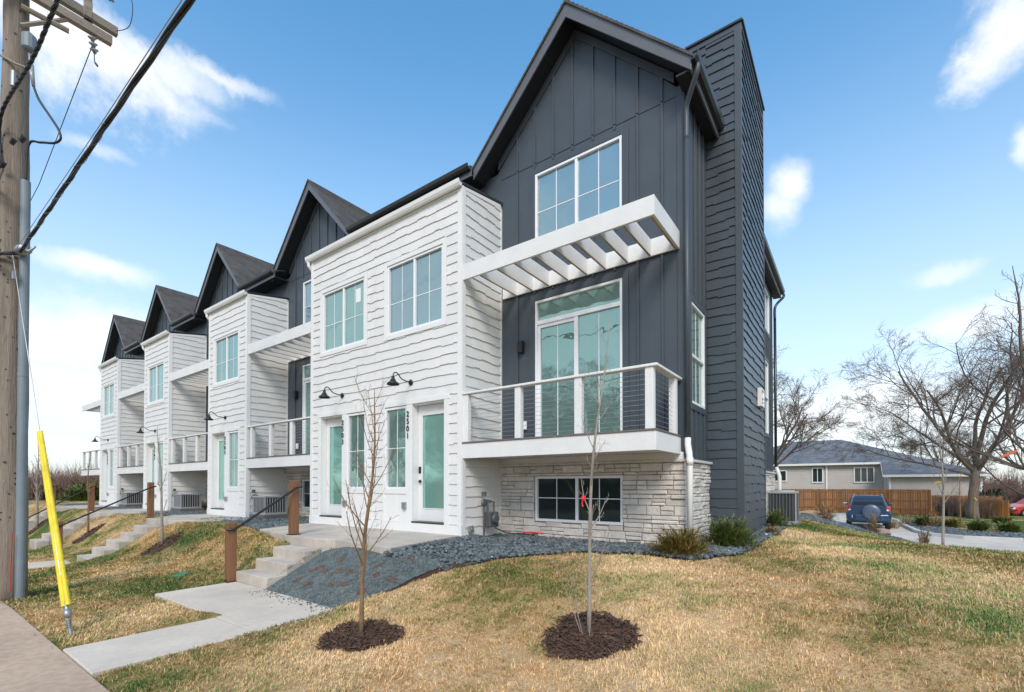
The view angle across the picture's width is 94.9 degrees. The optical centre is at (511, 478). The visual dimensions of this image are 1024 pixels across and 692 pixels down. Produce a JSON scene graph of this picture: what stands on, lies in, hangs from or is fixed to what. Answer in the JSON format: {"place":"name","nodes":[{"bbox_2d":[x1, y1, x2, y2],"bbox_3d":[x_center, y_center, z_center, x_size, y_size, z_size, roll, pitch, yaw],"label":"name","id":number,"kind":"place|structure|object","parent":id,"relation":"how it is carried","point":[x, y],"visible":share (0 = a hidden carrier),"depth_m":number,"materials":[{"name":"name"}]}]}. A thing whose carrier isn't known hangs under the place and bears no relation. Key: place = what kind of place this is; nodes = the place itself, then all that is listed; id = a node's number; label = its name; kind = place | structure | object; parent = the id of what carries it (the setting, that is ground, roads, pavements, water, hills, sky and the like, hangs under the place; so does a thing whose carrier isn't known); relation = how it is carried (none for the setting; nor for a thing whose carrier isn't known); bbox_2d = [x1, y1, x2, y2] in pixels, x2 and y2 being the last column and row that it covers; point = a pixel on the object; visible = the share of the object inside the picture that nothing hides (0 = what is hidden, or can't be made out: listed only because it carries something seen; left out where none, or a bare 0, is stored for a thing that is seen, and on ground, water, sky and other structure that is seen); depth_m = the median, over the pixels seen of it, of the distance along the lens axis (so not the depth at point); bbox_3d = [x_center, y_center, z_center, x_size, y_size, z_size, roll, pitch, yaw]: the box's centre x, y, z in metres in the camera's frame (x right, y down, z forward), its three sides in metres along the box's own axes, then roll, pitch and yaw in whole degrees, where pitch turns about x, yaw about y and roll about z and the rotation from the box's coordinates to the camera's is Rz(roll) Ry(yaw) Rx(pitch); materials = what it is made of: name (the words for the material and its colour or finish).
{"place":"outdoors","nodes":[
{"label":"outdoors","id":0,"kind":"place"},
{"bbox_2d":[0,601,109,691],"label":"sidewalk","id":1,"kind":"structure","parent":0,"point":[30,661],"depth_m":4.38,"materials":[{"name":"concrete"}]},
{"bbox_2d":[55,505,458,554],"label":"entry landing path","id":2,"kind":"structure","parent":0,"point":[324,537],"depth_m":9.26,"materials":[{"name":"concrete"}]},
{"bbox_2d":[0,0,1023,486],"label":"sky","id":3,"kind":"structure","parent":0,"point":[893,130],"materials":[{"name":"blue"}]},
{"bbox_2d":[2,500,1023,691],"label":"ground","id":4,"kind":"structure","parent":0,"point":[943,665],"depth_m":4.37,"materials":[{"name":"brown plant"}]},
{"bbox_2d":[28,511,47,531],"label":"front steps","id":5,"kind":"structure","parent":4,"relation":"on","point":[43,515],"depth_m":19.87,"materials":[{"name":"concrete"}]},
{"bbox_2d":[28,519,48,535],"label":"mulch soil","id":6,"kind":"structure","parent":4,"relation":"on","point":[37,527],"depth_m":19.27,"materials":[{"name":"brown soil"}]},
{"bbox_2d":[28,442,42,527],"bbox_3d":[-19.575,0.112,19.396,0.478,3.859,0.612,0,-1,-10],"label":"sapling","id":7,"kind":"object","parent":6,"relation":"on","point":[37,505],"visible":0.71,"depth_m":19.40,"materials":[{"name":"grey plant"}]},
{"bbox_2d":[29,516,94,549],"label":"front steps","id":8,"kind":"structure","parent":4,"relation":"on","point":[70,528],"depth_m":15.97,"materials":[{"name":"concrete"}]},
{"bbox_2d":[29,483,96,517],"bbox_3d":[-16.171,1.293,16.621,0.271,2.318,2.175,-1,-1,36],"label":"stair railing","id":9,"kind":"object","parent":4,"relation":"on","point":[92,486],"visible":0.38,"depth_m":17.39,"materials":[{"name":"black metal"}]},
{"bbox_2d":[28,449,99,500],"bbox_3d":[-56.355,-0.781,68.007,92.304,8.294,40.569,-1,-1,36],"label":"brush thicket","id":10,"kind":"object","parent":4,"relation":"on","point":[65,480],"visible":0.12,"depth_m":34.00,"materials":[{"name":"brown plant"}]},
{"bbox_2d":[0,0,132,601],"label":"utility pole","id":11,"kind":"object","parent":4,"relation":"on","point":[19,42],"visible":0.92,"depth_m":7.12,"materials":[{"name":"brown wood"}]},
{"bbox_2d":[0,0,60,161],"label":"overhead cable","id":12,"kind":"object","parent":11,"relation":"attached to","point":[40,40],"visible":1,"depth_m":5.91,"materials":[{"name":"black rubber"}]},
{"bbox_2d":[12,255,72,635],"bbox_3d":[-6.240,-0.763,6.170,3.369,5.514,0.081,-1,-1,34],"label":"guy wire","id":13,"kind":"object","parent":11,"relation":"attached to","point":[64,593],"visible":0.97,"depth_m":5.68,"materials":[{"name":"metal"}]},
{"bbox_2d":[31,46,92,199],"bbox_3d":[-23.840,-6.529,20.187,41.792,1.113,0.055,-1,-1,36],"label":"overhead wire","id":14,"kind":"object","parent":11,"relation":"attached to","point":[63,119],"visible":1,"depth_m":8.93,"materials":[{"name":"black metal"}]},
{"bbox_2d":[17,0,195,252],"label":"overhead cable","id":15,"kind":"object","parent":11,"relation":"attached to","point":[182,12],"visible":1,"depth_m":4.24,"materials":[{"name":"rubber"}]},
{"bbox_2d":[56,477,98,500],"bbox_3d":[-28.216,0.810,30.989,3.499,1.915,3.629,-1,-1,36],"label":"evergreen shrub","id":16,"kind":"object","parent":4,"relation":"on","point":[82,496],"visible":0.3,"depth_m":30.44,"materials":[{"name":"green plant"}]},
{"bbox_2d":[74,524,104,543],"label":"mulch soil","id":17,"kind":"structure","parent":4,"relation":"on","point":[94,531],"depth_m":14.90,"materials":[{"name":"brown soil"}]},
{"bbox_2d":[85,450,91,533],"bbox_3d":[-13.515,0.440,14.998,0.177,2.700,0.297,0,-1,4],"label":"sapling","id":18,"kind":"object","parent":17,"relation":"on","point":[88,507],"visible":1,"depth_m":14.96,"materials":[{"name":"beige plant"}]},
{"bbox_2d":[58,482,156,549],"bbox_3d":[-11.187,1.127,12.986,0.271,2.084,2.175,-1,-1,36],"label":"stair railing","id":19,"kind":"object","parent":4,"relation":"on","point":[150,499],"visible":0.56,"depth_m":13.72,"materials":[{"name":"black metal"}]},
{"bbox_2d":[77,524,158,561],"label":"front steps","id":20,"kind":"structure","parent":4,"relation":"on","point":[126,538],"depth_m":12.53,"materials":[{"name":"concrete"}]},
{"bbox_2d":[117,285,206,510],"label":"townhouse","id":21,"kind":"structure","parent":4,"relation":"on","point":[173,337],"depth_m":18.44,"materials":[{"name":"white wood"}]},
{"bbox_2d":[151,444,154,481],"bbox_3d":[-14.332,-0.200,18.899,0.970,2.442,0.071,-1,-1,36],"label":"front door","id":22,"kind":"structure","parent":21,"relation":"in","point":[152,446],"depth_m":19.08,"materials":[{"name":"white paint"}]},
{"bbox_2d":[147,359,164,406],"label":"window","id":23,"kind":"structure","parent":21,"relation":"in","point":[155,371],"depth_m":18.53,"materials":[{"name":"glass"}]},
{"bbox_2d":[156,442,162,486],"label":"window","id":24,"kind":"structure","parent":21,"relation":"in","point":[161,443],"depth_m":18.30,"materials":[{"name":"teal glass"}]},
{"bbox_2d":[142,534,181,555],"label":"mulch soil","id":25,"kind":"structure","parent":4,"relation":"on","point":[161,547],"depth_m":11.08,"materials":[{"name":"brown soil"}]},
{"bbox_2d":[138,532,183,555],"bbox_3d":[-8.329,1.552,11.208,0.859,0.520,0.871,-1,-1,36],"label":"mulch ring","id":26,"kind":"object","parent":25,"relation":"on","point":[156,544],"visible":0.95,"depth_m":11.19,"materials":[{"name":"brown plant"}]},
{"bbox_2d":[155,427,170,543],"bbox_3d":[-8.421,0.136,11.329,0.377,2.901,0.408,0,-1,-22],"label":"sapling","id":27,"kind":"object","parent":25,"relation":"on","point":[162,536],"visible":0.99,"depth_m":11.26,"materials":[{"name":"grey plant"}]},
{"bbox_2d":[28,560,333,677],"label":"front walkway","id":28,"kind":"structure","parent":4,"relation":"on","point":[240,608],"depth_m":5.59,"materials":[{"name":"concrete"}]},
{"bbox_2d":[252,589,335,611],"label":"spilled gravel","id":29,"kind":"structure","parent":28,"relation":"on","point":[295,601],"depth_m":6.69,"materials":[{"name":"gravel"}]},
{"bbox_2d":[81,314,302,505],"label":"townhouse","id":30,"kind":"structure","parent":4,"relation":"on","point":[121,365],"depth_m":22.00,"materials":[{"name":"white wood"}]},
{"bbox_2d":[102,380,114,418],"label":"window","id":31,"kind":"structure","parent":30,"relation":"in","point":[108,391],"depth_m":22.26,"materials":[{"name":"white glass"}]},
{"bbox_2d":[109,449,113,486],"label":"window","id":32,"kind":"structure","parent":30,"relation":"in","point":[110,451],"depth_m":21.96,"materials":[{"name":"white plastic"}]},
{"bbox_2d":[168,243,291,516],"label":"townhouse","id":33,"kind":"structure","parent":4,"relation":"on","point":[242,303],"depth_m":14.84,"materials":[{"name":"white paint"}]},
{"bbox_2d":[217,434,224,507],"bbox_3d":[-9.348,-0.249,15.262,0.970,2.442,0.071,-1,-1,36],"label":"front door","id":34,"kind":"structure","parent":33,"relation":"in","point":[220,453],"depth_m":15.39,"materials":[{"name":"white paint"}]},
{"bbox_2d":[213,326,239,387],"bbox_3d":[-9.035,-3.820,14.900,1.870,1.650,0.104,-1,-1,36],"label":"window","id":35,"kind":"structure","parent":33,"relation":"in","point":[226,346],"depth_m":14.88,"materials":[{"name":"glass"}]},
{"bbox_2d":[228,431,237,487],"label":"window","id":36,"kind":"structure","parent":33,"relation":"in","point":[232,436],"depth_m":14.62,"materials":[{"name":"teal glass"}]},
{"bbox_2d":[224,481,301,582],"bbox_3d":[-4.524,0.925,8.572,0.241,1.798,1.335,-1,-1,36],"label":"stair railing","id":37,"kind":"object","parent":4,"relation":"on","point":[231,542],"visible":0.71,"depth_m":8.14,"materials":[{"name":"brown wood"}]},
{"bbox_2d":[236,545,320,590],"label":"front steps","id":38,"kind":"structure","parent":4,"relation":"on","point":[265,573],"depth_m":8.04,"materials":[{"name":"concrete"}]},
{"bbox_2d":[247,179,403,527],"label":"townhouse","id":39,"kind":"structure","parent":4,"relation":"on","point":[324,345],"depth_m":11.73,"materials":[{"name":"white paint"}]},
{"bbox_2d":[302,479,309,508],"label":"window","id":40,"kind":"structure","parent":39,"relation":"in","point":[305,482],"depth_m":14.43,"materials":[{"name":"white plastic"}]},
{"bbox_2d":[302,363,310,453],"bbox_3d":[-5.708,-2.081,14.007,1.860,2.880,0.086,-1,-1,36],"label":"sliding door","id":41,"kind":"structure","parent":39,"relation":"in","point":[306,390],"depth_m":14.48,"materials":[{"name":"glass"}]},
{"bbox_2d":[303,279,310,323],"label":"window","id":42,"kind":"structure","parent":39,"relation":"in","point":[306,285],"depth_m":14.52,"materials":[{"name":"glass"}]},
{"bbox_2d":[326,417,341,515],"bbox_3d":[-4.291,-0.299,11.572,0.930,2.442,0.071,-1,-1,36],"label":"front door","id":43,"kind":"structure","parent":39,"relation":"in","point":[333,501],"depth_m":11.64,"materials":[{"name":"white paint"}]},
{"bbox_2d":[320,271,367,357],"bbox_3d":[-4.018,-3.879,11.240,1.870,1.670,0.104,-1,-1,36],"label":"window","id":44,"kind":"structure","parent":39,"relation":"in","point":[343,305],"depth_m":11.22,"materials":[{"name":"glass"}]},
{"bbox_2d":[347,412,364,488],"bbox_3d":[-3.583,-0.648,10.885,0.690,1.750,0.074,-1,-1,36],"label":"window","id":45,"kind":"structure","parent":39,"relation":"in","point":[354,423],"depth_m":10.94,"materials":[{"name":"teal glass"}]},
{"bbox_2d":[320,622,399,650],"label":"mulch soil","id":46,"kind":"structure","parent":4,"relation":"on","point":[369,633],"depth_m":4.88,"materials":[{"name":"brown soil"}]},
{"bbox_2d":[315,618,404,651],"bbox_3d":[-1.584,1.636,4.975,0.894,0.122,0.909,0,-1,-12],"label":"mulch ring","id":47,"kind":"object","parent":46,"relation":"on","point":[346,632],"visible":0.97,"depth_m":4.88,"materials":[{"name":"brown plant"}]},
{"bbox_2d":[326,365,399,633],"bbox_3d":[-1.592,0.250,5.002,0.694,2.850,0.808,-1,-1,36],"label":"sapling","id":48,"kind":"object","parent":46,"relation":"on","point":[364,546],"visible":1,"depth_m":4.95,"materials":[{"name":"beige plant"}]},
{"bbox_2d":[336,562,470,613],"bbox_3d":[-1.456,1.621,6.546,1.908,0.795,0.112,0,-1,-30],"label":"garden edging","id":49,"kind":"object","parent":4,"relation":"on","point":[437,570],"visible":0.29,"depth_m":6.71,"materials":[{"name":"metal"}]},
{"bbox_2d":[57,503,801,570],"bbox_3d":[-7.988,1.326,18.215,32.021,0.353,10.828,-1,-1,36],"label":"crushed rock","id":50,"kind":"object","parent":4,"relation":"on","point":[533,544],"visible":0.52,"depth_m":7.93,"materials":[{"name":"grey gravel"}]},
{"bbox_2d":[119,491,142,506],"bbox_3d":[-17.193,0.899,21.300,0.860,0.677,0.800,-1,-1,36],"label":"air conditioner","id":51,"kind":"object","parent":50,"relation":"on","point":[136,500],"visible":0.77,"depth_m":21.05,"materials":[{"name":"grey paint"}]},
{"bbox_2d":[171,493,203,510],"bbox_3d":[-12.209,0.850,17.663,0.860,0.677,0.800,-1,-1,36],"label":"air conditioner","id":52,"kind":"object","parent":50,"relation":"on","point":[188,501],"visible":0.99,"depth_m":17.42,"materials":[{"name":"grey paint"}]},
{"bbox_2d":[249,494,287,517],"bbox_3d":[-7.225,0.801,14.027,0.860,0.677,0.800,-1,-1,36],"label":"air conditioner","id":53,"kind":"object","parent":50,"relation":"on","point":[278,509],"visible":0.89,"depth_m":13.81,"materials":[{"name":"grey paint"}]},
{"bbox_2d":[641,522,724,556],"bbox_3d":[2.587,0.909,7.130,1.189,0.534,1.322,-1,-1,36],"label":"juniper shrub","id":54,"kind":"object","parent":50,"relation":"on","point":[675,543],"visible":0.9,"depth_m":7.02,"materials":[{"name":"green plant"}]},
{"bbox_2d":[696,513,774,548],"bbox_3d":[3.652,0.866,7.889,1.380,0.620,1.257,-1,-1,36],"label":"juniper shrub","id":55,"kind":"object","parent":50,"relation":"on","point":[724,533],"visible":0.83,"depth_m":7.77,"materials":[{"name":"green plant"}]},
{"bbox_2d":[766,490,801,524],"bbox_3d":[7.083,0.757,12.277,0.780,0.937,0.780,-1,-1,36],"label":"air conditioner","id":56,"kind":"object","parent":50,"relation":"on","point":[787,501],"visible":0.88,"depth_m":12.01,"materials":[{"name":"grey paint"}]},
{"bbox_2d":[372,0,784,543],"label":"townhouse","id":57,"kind":"structure","parent":4,"relation":"on","point":[613,175],"depth_m":8.88,"materials":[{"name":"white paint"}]},
{"bbox_2d":[385,406,405,488],"bbox_3d":[-2.464,-0.659,10.069,0.700,1.750,0.074,-1,-1,36],"label":"window","id":58,"kind":"structure","parent":57,"relation":"in","point":[395,423],"depth_m":10.11,"materials":[{"name":"teal glass"}]},
{"bbox_2d":[384,237,446,340],"bbox_3d":[-2.019,-3.879,9.781,1.880,1.710,0.104,-1,-1,36],"label":"window","id":59,"kind":"structure","parent":57,"relation":"in","point":[415,282],"depth_m":9.75,"materials":[{"name":"glass"}]},
{"bbox_2d":[418,403,443,521],"bbox_3d":[-1.601,-0.326,9.576,0.950,2.442,0.126,-1,-1,36],"label":"front door","id":60,"kind":"structure","parent":57,"relation":"in","point":[430,417],"depth_m":9.63,"materials":[{"name":"white paint"}]},
{"bbox_2d":[481,492,498,535],"bbox_3d":[-0.446,0.686,9.339,0.260,0.880,0.424,-1,-1,36],"label":"gas meter","id":61,"kind":"object","parent":57,"relation":"attached to","point":[491,519],"visible":0.98,"depth_m":9.28,"materials":[{"name":"grey paint"}]},
{"bbox_2d":[535,134,621,237],"bbox_3d":[1.240,-5.499,8.984,1.860,1.340,0.084,-1,-1,36],"label":"window","id":62,"kind":"structure","parent":57,"relation":"in","point":[588,184],"depth_m":8.95,"materials":[{"name":"glass"}]},
{"bbox_2d":[535,278,622,436],"bbox_3d":[1.239,-2.150,8.938,1.860,2.880,0.086,-1,-1,36],"label":"sliding door","id":63,"kind":"structure","parent":57,"relation":"in","point":[567,340],"depth_m":8.91,"materials":[{"name":"glass"}]},
{"bbox_2d":[535,475,622,524],"bbox_3d":[1.234,0.385,8.897,1.860,0.890,0.064,-1,-1,36],"label":"window","id":64,"kind":"structure","parent":57,"relation":"in","point":[557,498],"depth_m":8.88,"materials":[{"name":"black glass"}]},
{"bbox_2d":[692,302,704,408],"bbox_3d":[3.297,-2.177,8.413,0.084,1.760,0.890,-1,-1,36],"label":"window","id":65,"kind":"structure","parent":57,"relation":"in","point":[698,318],"depth_m":8.55,"materials":[{"name":"white plastic"}]},
{"bbox_2d":[765,360,768,433],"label":"window","id":66,"kind":"structure","parent":57,"relation":"in","point":[766,364],"depth_m":15.21,"materials":[{"name":"white plastic"}]},
{"bbox_2d":[765,289,768,332],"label":"window","id":67,"kind":"structure","parent":57,"relation":"in","point":[766,294],"depth_m":15.38,"materials":[{"name":"white plastic"}]},
{"bbox_2d":[545,615,637,659],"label":"mulch soil","id":68,"kind":"structure","parent":4,"relation":"on","point":[566,651],"depth_m":4.37,"materials":[{"name":"brown soil"}]},
{"bbox_2d":[550,321,612,635],"bbox_3d":[0.704,-0.010,4.492,0.647,3.050,0.547,0,-1,-23],"label":"sapling","id":69,"kind":"object","parent":68,"relation":"on","point":[589,531],"visible":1,"depth_m":4.48,"materials":[{"name":"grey plant"}]},
{"bbox_2d":[540,609,642,660],"bbox_3d":[0.729,1.483,4.501,0.959,0.238,0.978,0,-1,-9],"label":"mulch ring","id":70,"kind":"object","parent":68,"relation":"on","point":[601,644],"visible":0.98,"depth_m":4.40,"materials":[{"name":"brown plant"}]},
{"bbox_2d":[766,505,793,528],"bbox_3d":[6.109,0.924,10.881,0.912,0.626,1.039,-1,-1,36],"label":"juniper shrub","id":71,"kind":"object","parent":4,"relation":"on","point":[776,519],"visible":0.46,"depth_m":10.79,"materials":[{"name":"green plant"}]},
{"bbox_2d":[773,344,859,465],"bbox_3d":[21.807,-3.908,39.050,11.598,13.697,9.979,-1,-1,36],"label":"bare tree","id":72,"kind":"object","parent":4,"relation":"on","point":[795,407],"visible":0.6,"depth_m":37.29,"materials":[{"name":"brown wood"}]},
{"bbox_2d":[775,489,930,514],"bbox_3d":[27.067,1.768,38.414,10.820,1.900,0.115,-1,-1,36],"label":"board fence","id":73,"kind":"object","parent":4,"relation":"on","point":[914,502],"visible":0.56,"depth_m":37.31,"materials":[{"name":"brown wood"}]},
{"bbox_2d":[799,514,918,542],"bbox_3d":[11.240,1.759,14.953,4.830,1.322,5.018,-1,-1,36],"label":"gravel bed","id":74,"kind":"object","parent":4,"relation":"on","point":[826,521],"visible":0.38,"depth_m":13.99,"materials":[{"name":"grey gravel"}]},
{"bbox_2d":[815,502,838,519],"bbox_3d":[10.113,1.026,15.151,0.800,0.628,0.907,-1,-1,36],"label":"dry shrub","id":75,"kind":"object","parent":74,"relation":"on","point":[829,511],"visible":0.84,"depth_m":15.02,"materials":[{"name":"brown plant"}]},
{"bbox_2d":[861,511,880,532],"bbox_3d":[10.925,1.294,14.188,0.515,0.705,0.546,0,-1,4],"label":"dry shrub","id":76,"kind":"object","parent":74,"relation":"on","point":[873,524],"visible":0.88,"depth_m":14.12,"materials":[{"name":"brown plant"}]},
{"bbox_2d":[915,524,931,543],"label":"dry shrub","id":77,"kind":"object","parent":74,"relation":"on","point":[925,539],"visible":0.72,"depth_m":14.74,"materials":[{"name":"beige plant"}]},
{"bbox_2d":[830,513,1023,551],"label":"parking drive","id":78,"kind":"structure","parent":4,"relation":"on","point":[903,533],"depth_m":18.76,"materials":[{"name":"concrete"}]},
{"bbox_2d":[843,494,892,528],"bbox_3d":[18.938,1.661,25.026,2.160,1.750,4.610,-1,-1,36],"label":"parked suv","id":79,"kind":"object","parent":78,"relation":"on","point":[860,508],"visible":0.96,"depth_m":23.31,"materials":[{"name":"blue paint"}]},
{"bbox_2d":[895,413,997,465],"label":"oak tree","id":80,"kind":"object","parent":4,"relation":"on","point":[928,456],"visible":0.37,"depth_m":61.61,"materials":[{"name":"brown plant"}]},
{"bbox_2d":[929,409,963,544],"bbox_3d":[15.483,-0.094,16.757,0.945,5.140,0.968,-1,-1,36],"label":"sapling","id":81,"kind":"object","parent":4,"relation":"on","point":[943,511],"visible":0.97,"depth_m":16.77,"materials":[{"name":"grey plant"}]},
{"bbox_2d":[891,518,1023,541],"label":"drive kerb","id":82,"kind":"structure","parent":4,"relation":"on","point":[911,528],"depth_m":19.38,"materials":[{"name":"concrete"}]},
{"bbox_2d":[913,453,1023,503],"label":"brush thicket","id":83,"kind":"object","parent":4,"relation":"on","point":[1011,481],"visible":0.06,"depth_m":50.58,"materials":[{"name":"brown plant"}]},
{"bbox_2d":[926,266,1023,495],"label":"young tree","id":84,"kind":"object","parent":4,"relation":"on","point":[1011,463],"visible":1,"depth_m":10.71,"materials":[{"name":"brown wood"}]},
{"bbox_2d":[930,487,1019,518],"bbox_3d":[31.615,1.373,32.380,4.834,2.527,4.115,-1,-1,36],"label":"bare shrub mass","id":85,"kind":"object","parent":4,"relation":"on","point":[951,509],"visible":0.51,"depth_m":32.04,"materials":[{"name":"brown plant"}]},
{"bbox_2d":[1009,498,1023,515],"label":"parked red car","id":86,"kind":"object","parent":4,"relation":"on","point":[1019,507],"visible":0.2,"depth_m":34.07,"materials":[{"name":"paint"}]},
{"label":"gravel slope","id":87,"kind":"structure","parent":4,"relation":"on","visible":0},
{"bbox_2d":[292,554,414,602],"bbox_3d":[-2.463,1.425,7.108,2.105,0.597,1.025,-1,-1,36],"label":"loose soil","id":88,"kind":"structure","parent":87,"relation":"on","point":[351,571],"depth_m":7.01,"materials":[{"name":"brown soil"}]},
{"bbox_2d":[266,547,444,608],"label":"fine gravel","id":89,"kind":"structure","parent":87,"relation":"on","point":[337,594],"depth_m":6.99,"materials":[{"name":"grey gravel"}]},
{"bbox_2d":[773,440,991,510],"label":"neighbour house","id":90,"kind":"structure","parent":0,"point":[808,469],"depth_m":46.19,"materials":[{"name":"grey"}]},
{"bbox_2d":[812,468,822,482],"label":"window","id":91,"kind":"structure","parent":90,"relation":"in","point":[817,473],"depth_m":47.77,"materials":[{"name":"white plastic"}]},
{"bbox_2d":[853,467,874,482],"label":"window","id":92,"kind":"structure","parent":90,"relation":"in","point":[861,474],"depth_m":45.55,"materials":[{"name":"white plastic"}]},
{"bbox_2d":[924,515,1023,532],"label":"bank lawn","id":93,"kind":"structure","parent":0,"point":[964,519],"depth_m":27.34,"materials":[{"name":"green plant"}]},
{"bbox_2d":[826,302,1023,519],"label":"oak tree","id":94,"kind":"object","parent":93,"relation":"on","point":[1013,368],"visible":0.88,"depth_m":30.42,"materials":[{"name":"brown plant"}]},
{"bbox_2d":[936,517,966,526],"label":"juniper shrub","id":95,"kind":"object","parent":93,"relation":"on","point":[950,523],"visible":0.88,"depth_m":22.81,"materials":[{"name":"green plant"}]},
{"bbox_2d":[931,495,1002,514],"bbox_3d":[32.991,1.919,34.110,3.762,1.442,0.062,-1,-1,36],"label":"board fence","id":96,"kind":"object","parent":93,"relation":"on","point":[933,507],"visible":0.26,"depth_m":34.78,"materials":[{"name":"brown wood"}]},
{"bbox_2d":[962,518,995,530],"bbox_3d":[20.869,2.024,20.929,1.230,0.596,1.195,1,-1,-38],"label":"juniper shrub","id":97,"kind":"object","parent":93,"relation":"on","point":[977,525],"visible":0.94,"depth_m":20.83,"materials":[{"name":"green plant"}]},
{"bbox_2d":[957,499,1009,517],"bbox_3d":[32.290,2.000,31.690,1.379,1.214,3.152,0,-1,-6],"label":"board fence","id":98,"kind":"object","parent":93,"relation":"on","point":[1002,508],"visible":0.56,"depth_m":30.74,"materials":[{"name":"brown wood"}]},
{"bbox_2d":[989,515,1015,523],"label":"juniper shrub","id":99,"kind":"object","parent":93,"relation":"on","point":[1001,518],"visible":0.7,"depth_m":24.86,"materials":[{"name":"green plant"}]},
{"bbox_2d":[992,521,1023,531],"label":"juniper shrub","id":100,"kind":"object","parent":93,"relation":"on","point":[1010,527],"visible":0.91,"depth_m":20.34,"materials":[{"name":"green plant"}]},
{"bbox_2d":[979,486,1016,513],"bbox_3d":[34.434,1.565,33.831,3.083,2.181,2.647,-1,-1,36],"label":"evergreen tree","id":101,"kind":"object","parent":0,"point":[996,493],"visible":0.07,"depth_m":33.38,"materials":[{"name":"green plant"}]},
{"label":"far rock strip","id":102,"kind":"structure","parent":0,"visible":0},
{"bbox_2d":[902,518,1023,537],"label":"crushed rock","id":103,"kind":"object","parent":102,"relation":"on","point":[948,530],"visible":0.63,"depth_m":20.40,"materials":[{"name":"grey gravel"}]},
{"bbox_2d":[911,515,930,524],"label":"juniper shrub","id":104,"kind":"object","parent":103,"relation":"on","point":[920,520],"visible":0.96,"depth_m":23.87,"materials":[{"name":"green plant"}]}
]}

